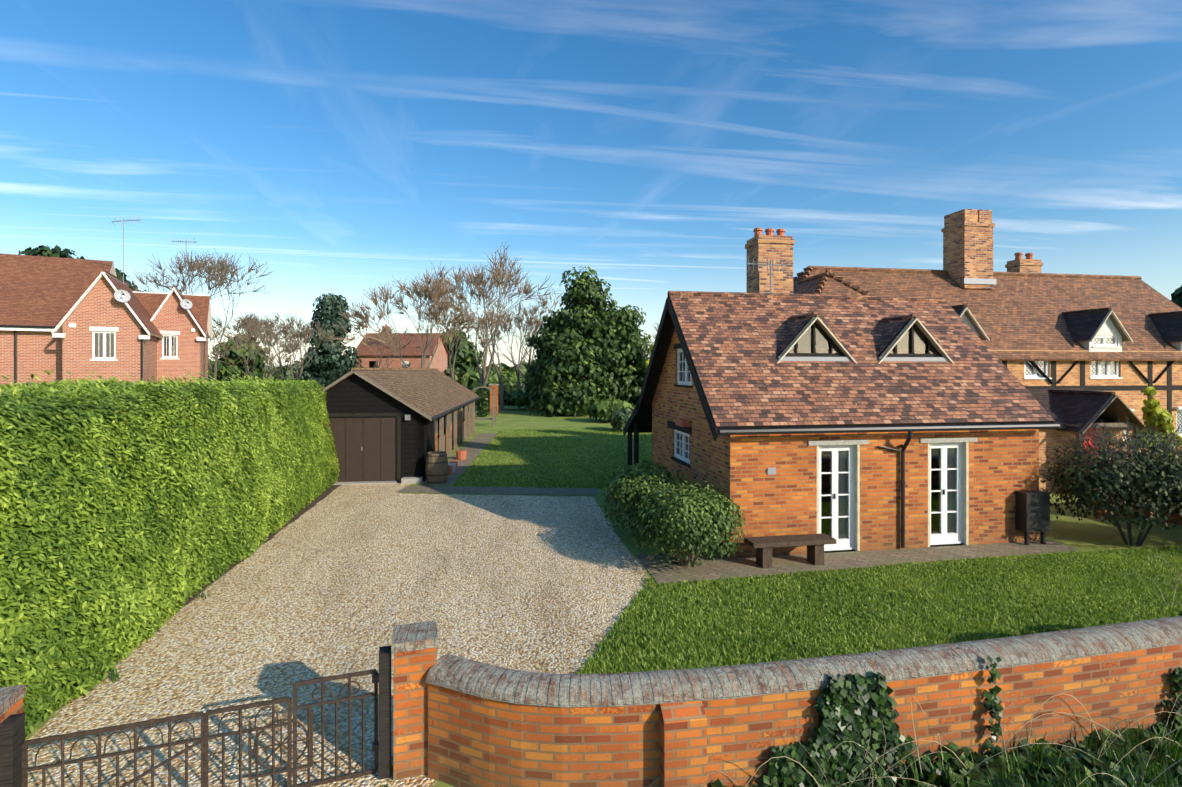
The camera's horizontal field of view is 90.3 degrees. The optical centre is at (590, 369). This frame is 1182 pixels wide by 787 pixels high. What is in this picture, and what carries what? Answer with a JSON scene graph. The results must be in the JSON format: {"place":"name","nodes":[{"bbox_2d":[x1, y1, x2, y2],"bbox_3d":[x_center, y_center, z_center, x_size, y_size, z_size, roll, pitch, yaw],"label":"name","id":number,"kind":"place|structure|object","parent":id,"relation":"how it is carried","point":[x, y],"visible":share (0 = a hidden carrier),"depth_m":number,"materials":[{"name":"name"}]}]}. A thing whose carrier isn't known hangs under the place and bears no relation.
{"place":"outdoors","nodes":[
{"label":"outdoors","id":0,"kind":"place"},
{"bbox_2d":[0,216,212,386],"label":"neighbour house","id":1,"kind":"structure","parent":0,"point":[79,318],"depth_m":29.27,"materials":[{"name":"brick"}]},
{"bbox_2d":[0,0,1181,367],"label":"sky","id":2,"kind":"structure","parent":0,"point":[345,148],"materials":[{"name":"blue"}]},
{"bbox_2d":[25,404,1181,786],"bbox_3d":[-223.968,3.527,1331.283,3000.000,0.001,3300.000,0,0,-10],"label":"ground","id":3,"kind":"structure","parent":0,"point":[335,580],"depth_m":8.65,"materials":[{"name":"beige gravel"}]},
{"bbox_2d":[18,245,84,258],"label":"tree","id":4,"kind":"object","parent":3,"relation":"on","point":[46,251],"visible":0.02,"depth_m":46.43,"materials":[{"name":"green plant"}]},
{"bbox_2d":[115,268,136,290],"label":"tree","id":5,"kind":"object","parent":3,"relation":"on","point":[119,275],"visible":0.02,"depth_m":48.60,"materials":[{"name":"green plant"}]},
{"bbox_2d":[0,368,339,736],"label":"hedge","id":6,"kind":"object","parent":3,"relation":"on","point":[133,515],"visible":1,"depth_m":7.55,"materials":[{"name":"green plant"}]},
{"bbox_2d":[128,248,272,381],"bbox_3d":[-29.082,-2.789,44.009,10.456,12.653,7.335,0,0,34],"label":"bare tree","id":7,"kind":"object","parent":3,"relation":"on","point":[222,267],"visible":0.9,"depth_m":43.01,"materials":[{"name":"brown plant"}]},
{"bbox_2d":[22,669,378,786],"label":"iron gate","id":8,"kind":"structure","parent":3,"relation":"on","point":[203,739],"depth_m":4.83,"materials":[{"name":"black metal"}]},
{"bbox_2d":[208,321,239,360],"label":"bare tree","id":9,"kind":"object","parent":3,"relation":"on","point":[217,334],"visible":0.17,"depth_m":63.91,"materials":[{"name":"brown plant"}]},
{"bbox_2d":[208,333,270,380],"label":"evergreen","id":10,"kind":"object","parent":3,"relation":"on","point":[225,371],"visible":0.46,"depth_m":74.56,"materials":[{"name":"green plant"}]},
{"bbox_2d":[212,311,289,379],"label":"bare tree","id":11,"kind":"object","parent":3,"relation":"on","point":[243,323],"visible":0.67,"depth_m":51.98,"materials":[{"name":"brown plant"}]},
{"bbox_2d":[209,319,301,379],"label":"bare tree","id":12,"kind":"object","parent":3,"relation":"on","point":[292,346],"visible":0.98,"depth_m":40.09,"materials":[{"name":"brown plant"}]},
{"bbox_2d":[237,312,314,380],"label":"bare tree","id":13,"kind":"object","parent":3,"relation":"on","point":[281,368],"visible":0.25,"depth_m":58.68,"materials":[{"name":"brown plant"}]},
{"bbox_2d":[266,316,334,379],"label":"bare tree","id":14,"kind":"object","parent":3,"relation":"on","point":[295,331],"visible":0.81,"depth_m":48.61,"materials":[{"name":"brown plant"}]},
{"bbox_2d":[280,328,349,352],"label":"bare tree","id":15,"kind":"object","parent":3,"relation":"on","point":[303,341],"visible":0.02,"depth_m":69.86,"materials":[{"name":"brown plant"}]},
{"bbox_2d":[294,293,365,387],"bbox_3d":[-24.838,-1.885,56.653,6.609,11.040,5.719,0,0,-32],"label":"blue conifer","id":16,"kind":"object","parent":3,"relation":"on","point":[324,365],"visible":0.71,"depth_m":55.61,"materials":[{"name":"green plant"}]},
{"bbox_2d":[353,323,424,367],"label":"bare tree","id":17,"kind":"object","parent":3,"relation":"on","point":[396,338],"visible":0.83,"depth_m":60.52,"materials":[{"name":"brown plant"}]},
{"bbox_2d":[321,367,480,484],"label":"garage","id":18,"kind":"structure","parent":3,"relation":"on","point":[387,425],"depth_m":18.46,"materials":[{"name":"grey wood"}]},
{"bbox_2d":[355,324,447,373],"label":"house","id":19,"kind":"structure","parent":3,"relation":"on","point":[412,354],"depth_m":73.68,"materials":[{"name":"red brick"}]},
{"bbox_2d":[375,323,429,367],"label":"bare tree","id":20,"kind":"object","parent":3,"relation":"on","point":[404,332],"visible":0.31,"depth_m":73.60,"materials":[{"name":"brown plant"}]},
{"bbox_2d":[328,261,482,367],"bbox_3d":[-12.995,-1.944,40.791,9.749,11.150,9.667,0,0,-22],"label":"bare tree","id":21,"kind":"object","parent":3,"relation":"on","point":[436,295],"visible":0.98,"depth_m":39.35,"materials":[{"name":"brown plant"}]},
{"bbox_2d":[208,355,638,430],"bbox_3d":[-13.664,1.319,88.653,96.171,6.773,67.231,0,0,39],"label":"hedgerow foliage","id":22,"kind":"object","parent":3,"relation":"on","point":[617,413],"visible":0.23,"depth_m":61.75,"materials":[{"name":"green plant"}]},
{"bbox_2d":[432,295,480,381],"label":"bare tree","id":23,"kind":"object","parent":3,"relation":"on","point":[449,358],"visible":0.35,"depth_m":56.43,"materials":[{"name":"brown plant"}]},
{"bbox_2d":[442,327,482,371],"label":"evergreen","id":24,"kind":"object","parent":3,"relation":"on","point":[465,357],"visible":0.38,"depth_m":88.06,"materials":[{"name":"green plant"}]},
{"bbox_2d":[472,384,498,425],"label":"garden walls","id":25,"kind":"structure","parent":3,"relation":"on","point":[493,389],"depth_m":37.31,"materials":[{"name":"brick"}]},
{"bbox_2d":[465,307,515,410],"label":"bare tree","id":26,"kind":"object","parent":3,"relation":"on","point":[499,374],"visible":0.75,"depth_m":50.09,"materials":[{"name":"brown plant"}]},
{"bbox_2d":[433,242,560,416],"bbox_3d":[-6.963,-2.604,43.032,8.489,12.459,11.775,0,0,-31],"label":"bare tree","id":27,"kind":"object","parent":3,"relation":"on","point":[477,281],"visible":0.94,"depth_m":43.40,"materials":[{"name":"brown plant"}]},
{"bbox_2d":[484,301,546,391],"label":"bare tree","id":28,"kind":"object","parent":3,"relation":"on","point":[522,358],"visible":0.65,"depth_m":60.00,"materials":[{"name":"brown plant"}]},
{"bbox_2d":[474,291,568,388],"bbox_3d":[-6.633,-2.337,57.865,9.924,11.937,8.770,0,0,-22],"label":"bare tree","id":29,"kind":"object","parent":3,"relation":"on","point":[535,318],"visible":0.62,"depth_m":58.18,"materials":[{"name":"brown plant"}]},
{"bbox_2d":[520,310,568,408],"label":"tree","id":30,"kind":"object","parent":3,"relation":"on","point":[537,368],"visible":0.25,"depth_m":49.74,"materials":[{"name":"green plant"}]},
{"bbox_2d":[528,328,617,416],"bbox_3d":[-1.357,0.399,46.037,6.772,7.358,6.584,0,0,43],"label":"tree","id":31,"kind":"object","parent":3,"relation":"on","point":[573,356],"visible":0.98,"depth_m":44.64,"materials":[{"name":"green plant"}]},
{"bbox_2d":[541,266,630,400],"bbox_3d":[-0.084,-2.475,50.178,8.647,12.830,9.174,0,0,2],"label":"tree","id":32,"kind":"object","parent":3,"relation":"on","point":[584,306],"visible":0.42,"depth_m":48.68,"materials":[{"name":"green plant"}]},
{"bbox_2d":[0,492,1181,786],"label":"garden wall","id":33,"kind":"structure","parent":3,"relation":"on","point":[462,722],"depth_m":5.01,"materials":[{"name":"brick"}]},
{"bbox_2d":[586,304,653,405],"bbox_3d":[2.676,-0.751,49.171,7.257,9.372,7.039,0,0,2],"label":"tree","id":34,"kind":"object","parent":3,"relation":"on","point":[633,350],"visible":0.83,"depth_m":47.43,"materials":[{"name":"green plant"}]},
{"bbox_2d":[109,556,1181,786],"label":"wall ivy and verge plants","id":35,"kind":"object","parent":3,"relation":"on","point":[856,706],"visible":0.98,"depth_m":4.99,"materials":[{"name":"green plant"}]},
{"bbox_2d":[600,460,693,537],"bbox_3d":[1.236,2.741,12.454,2.121,1.596,2.294,0,0,-10],"label":"box shrub","id":36,"kind":"object","parent":3,"relation":"on","point":[630,485],"visible":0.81,"depth_m":12.13,"materials":[{"name":"green plant"}]},
{"bbox_2d":[644,341,654,372],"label":"gold conifer","id":37,"kind":"object","parent":3,"relation":"on","point":[649,354],"visible":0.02,"depth_m":46.48,"materials":[{"name":"green plant"}]},
{"bbox_2d":[647,324,658,345],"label":"bare tree","id":38,"kind":"object","parent":3,"relation":"on","point":[653,335],"visible":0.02,"depth_m":70.46,"materials":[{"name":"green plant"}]},
{"bbox_2d":[397,433,1079,583],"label":"brick paths","id":39,"kind":"structure","parent":3,"relation":"on","point":[665,570],"depth_m":11.13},
{"bbox_2d":[630,480,746,567],"bbox_3d":[1.766,2.775,10.656,2.073,1.526,2.283,0,0,-10],"label":"box shrub","id":40,"kind":"object","parent":39,"relation":"on","point":[702,516],"visible":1,"depth_m":10.08,"materials":[{"name":"green plant"}]},
{"bbox_2d":[744,533,835,568],"bbox_3d":[3.596,3.287,10.634,1.580,0.480,0.400,0,0,-10],"label":"bench","id":41,"kind":"object","parent":39,"relation":"on","point":[764,545],"visible":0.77,"depth_m":10.56,"materials":[{"name":"brown wood"}]},
{"bbox_2d":[453,428,1181,673],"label":"lawn tufts","id":42,"kind":"object","parent":3,"relation":"on","point":[1021,572],"visible":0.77,"depth_m":8.90,"materials":[{"name":"green plant"}]},
{"bbox_2d":[623,291,1059,557],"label":"cottage","id":43,"kind":"structure","parent":3,"relation":"on","point":[909,412],"depth_m":11.90,"materials":[{"name":"orange brick"}]},
{"bbox_2d":[1039,417,1181,546],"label":"scrub shrub","id":44,"kind":"object","parent":3,"relation":"on","point":[1144,477],"visible":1,"depth_m":11.41,"materials":[{"name":"green plant"}]},
{"bbox_2d":[1135,386,1181,461],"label":"gold conifer","id":45,"kind":"object","parent":3,"relation":"on","point":[1153,412],"visible":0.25,"depth_m":15.57,"materials":[{"name":"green plant"}]},
{"bbox_2d":[1170,285,1181,307],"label":"conifer","id":46,"kind":"object","parent":3,"relation":"on","point":[1176,296],"depth_m":46.59,"materials":[{"name":"green plant"}]},
{"bbox_2d":[745,209,1181,501],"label":"house","id":47,"kind":"structure","parent":0,"point":[1072,352],"depth_m":19.22,"materials":[{"name":"tile"}]},
{"bbox_2d":[747,258,788,292],"bbox_3d":[5.195,-1.873,17.291,1.300,2.800,0.446,0,0,-10],"label":"tv aerial","id":48,"kind":"object","parent":47,"relation":"attached to","point":[771,264],"visible":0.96,"depth_m":17.29,"materials":[{"name":"silver metal"}]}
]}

